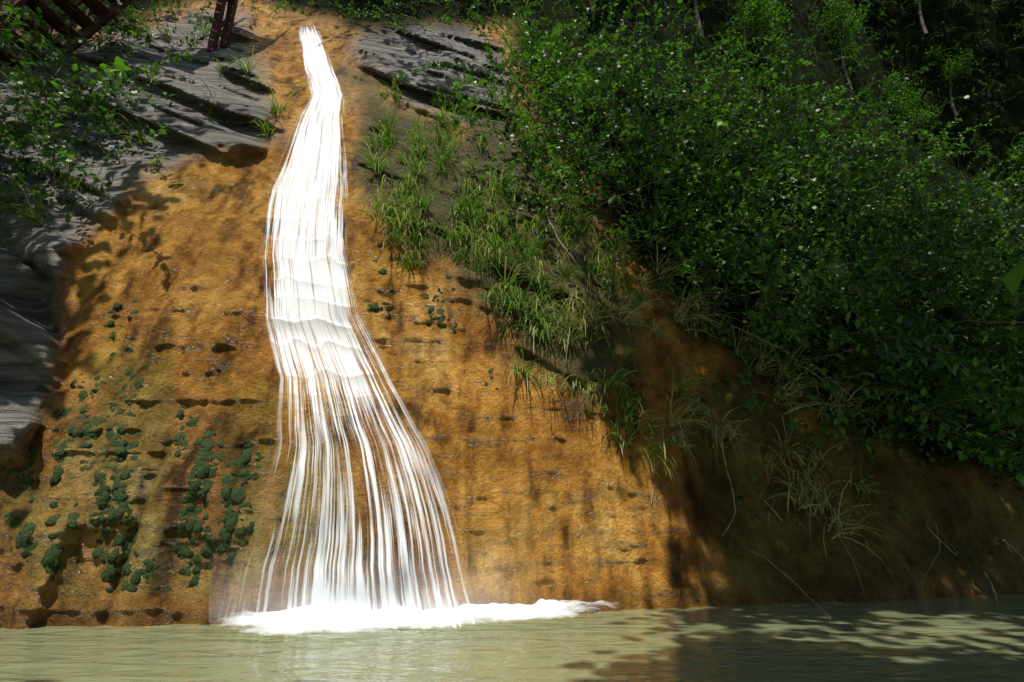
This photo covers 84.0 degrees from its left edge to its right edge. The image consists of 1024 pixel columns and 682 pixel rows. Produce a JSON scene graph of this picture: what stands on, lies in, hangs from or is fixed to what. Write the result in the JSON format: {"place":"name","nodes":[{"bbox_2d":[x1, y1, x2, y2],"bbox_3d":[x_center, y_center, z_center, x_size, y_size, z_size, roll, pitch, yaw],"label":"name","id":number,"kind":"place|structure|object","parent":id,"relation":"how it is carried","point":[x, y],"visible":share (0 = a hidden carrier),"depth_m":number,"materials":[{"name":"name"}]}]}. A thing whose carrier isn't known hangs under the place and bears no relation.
{"place":"outdoors","nodes":[
{"label":"outdoors","id":0,"kind":"place"},
{"bbox_2d":[0,0,1023,628],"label":"cliff","id":1,"kind":"structure","parent":0,"point":[546,496],"depth_m":5.24,"materials":[{"name":"brown stone"}]},
{"bbox_2d":[0,0,237,66],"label":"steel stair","id":2,"kind":"object","parent":1,"relation":"on","point":[75,13],"visible":0.49,"depth_m":9.03,"materials":[{"name":"metal"}]},
{"bbox_2d":[0,242,497,592],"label":"moss cushions","id":3,"kind":"object","parent":1,"relation":"on","point":[49,562],"visible":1,"depth_m":3.91,"materials":[{"name":"green plant"}]},
{"bbox_2d":[256,27,473,627],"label":"waterfall","id":4,"kind":"object","parent":1,"relation":"on","point":[323,290],"visible":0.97,"depth_m":4.96,"materials":[{"name":"white liquid"}]},
{"bbox_2d":[0,0,1023,521],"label":"ivy","id":5,"kind":"object","parent":1,"relation":"on","point":[776,382],"visible":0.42,"depth_m":6.69,"materials":[{"name":"green plant"}]},
{"bbox_2d":[0,0,1023,610],"bbox_3d":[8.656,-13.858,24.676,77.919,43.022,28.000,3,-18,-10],"label":"shrubs","id":6,"kind":"object","parent":1,"relation":"on","point":[542,64],"depth_m":6.98,"materials":[{"name":"green plant"}]},
{"bbox_2d":[0,0,1023,490],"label":"grass tufts","id":7,"kind":"object","parent":1,"relation":"on","point":[472,214],"visible":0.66,"depth_m":6.16,"materials":[{"name":"green plant"}]},
{"bbox_2d":[60,0,1023,616],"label":"dead twigs","id":8,"kind":"object","parent":1,"relation":"on","point":[780,360],"visible":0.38,"depth_m":5.57,"materials":[{"name":"brown wood"}]},
{"bbox_2d":[588,0,594,13],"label":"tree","id":9,"kind":"object","parent":1,"relation":"on","point":[591,1],"visible":0.16,"depth_m":25.15,"materials":[{"name":"brown wood"}]},
{"bbox_2d":[693,0,710,37],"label":"tree","id":10,"kind":"object","parent":1,"relation":"on","point":[698,20],"depth_m":27.59,"materials":[{"name":"wood"}]},
{"bbox_2d":[713,0,793,76],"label":"tree","id":11,"kind":"object","parent":1,"relation":"on","point":[755,8],"depth_m":27.54,"materials":[{"name":"green plant"}]},
{"bbox_2d":[812,0,869,89],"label":"tree","id":12,"kind":"object","parent":1,"relation":"on","point":[847,26],"depth_m":35.05,"materials":[{"name":"green plant"}]},
{"bbox_2d":[878,64,950,142],"bbox_3d":[27.886,-15.648,39.816,5.233,6.894,3.980,0,-18,0],"label":"tree","id":13,"kind":"object","parent":1,"relation":"on","point":[898,97],"depth_m":39.49,"materials":[{"name":"green plant"}]},
{"bbox_2d":[908,0,927,35],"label":"tree","id":14,"kind":"object","parent":1,"relation":"on","point":[923,28],"depth_m":44.21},
{"bbox_2d":[925,43,977,116],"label":"tree","id":15,"kind":"object","parent":1,"relation":"on","point":[957,63],"depth_m":44.40,"materials":[{"name":"green plant"}]},
{"bbox_2d":[994,186,1023,322],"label":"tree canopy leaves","id":16,"kind":"object","parent":1,"relation":"on","point":[1012,278],"visible":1,"depth_m":1.38,"materials":[{"name":"green plant"}]},
{"bbox_2d":[1001,138,1023,170],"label":"tree","id":17,"kind":"object","parent":1,"relation":"on","point":[1017,152],"depth_m":44.28,"materials":[{"name":"green plant"}]},
{"bbox_2d":[0,595,1023,681],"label":"water pool","id":18,"kind":"structure","parent":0,"point":[981,639],"depth_m":2.93,"materials":[{"name":"green liquid"}]},
{"bbox_2d":[231,599,579,633],"bbox_3d":[-0.692,1.784,3.773,4.046,0.079,2.168,0,-18,0],"label":"water foam","id":19,"kind":"object","parent":18,"relation":"on","point":[296,620],"visible":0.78,"depth_m":3.58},
{"bbox_2d":[542,233,909,596],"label":"dry grass","id":20,"kind":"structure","parent":0,"point":[674,424],"depth_m":5.33,"materials":[{"name":"green plant"}]}
]}

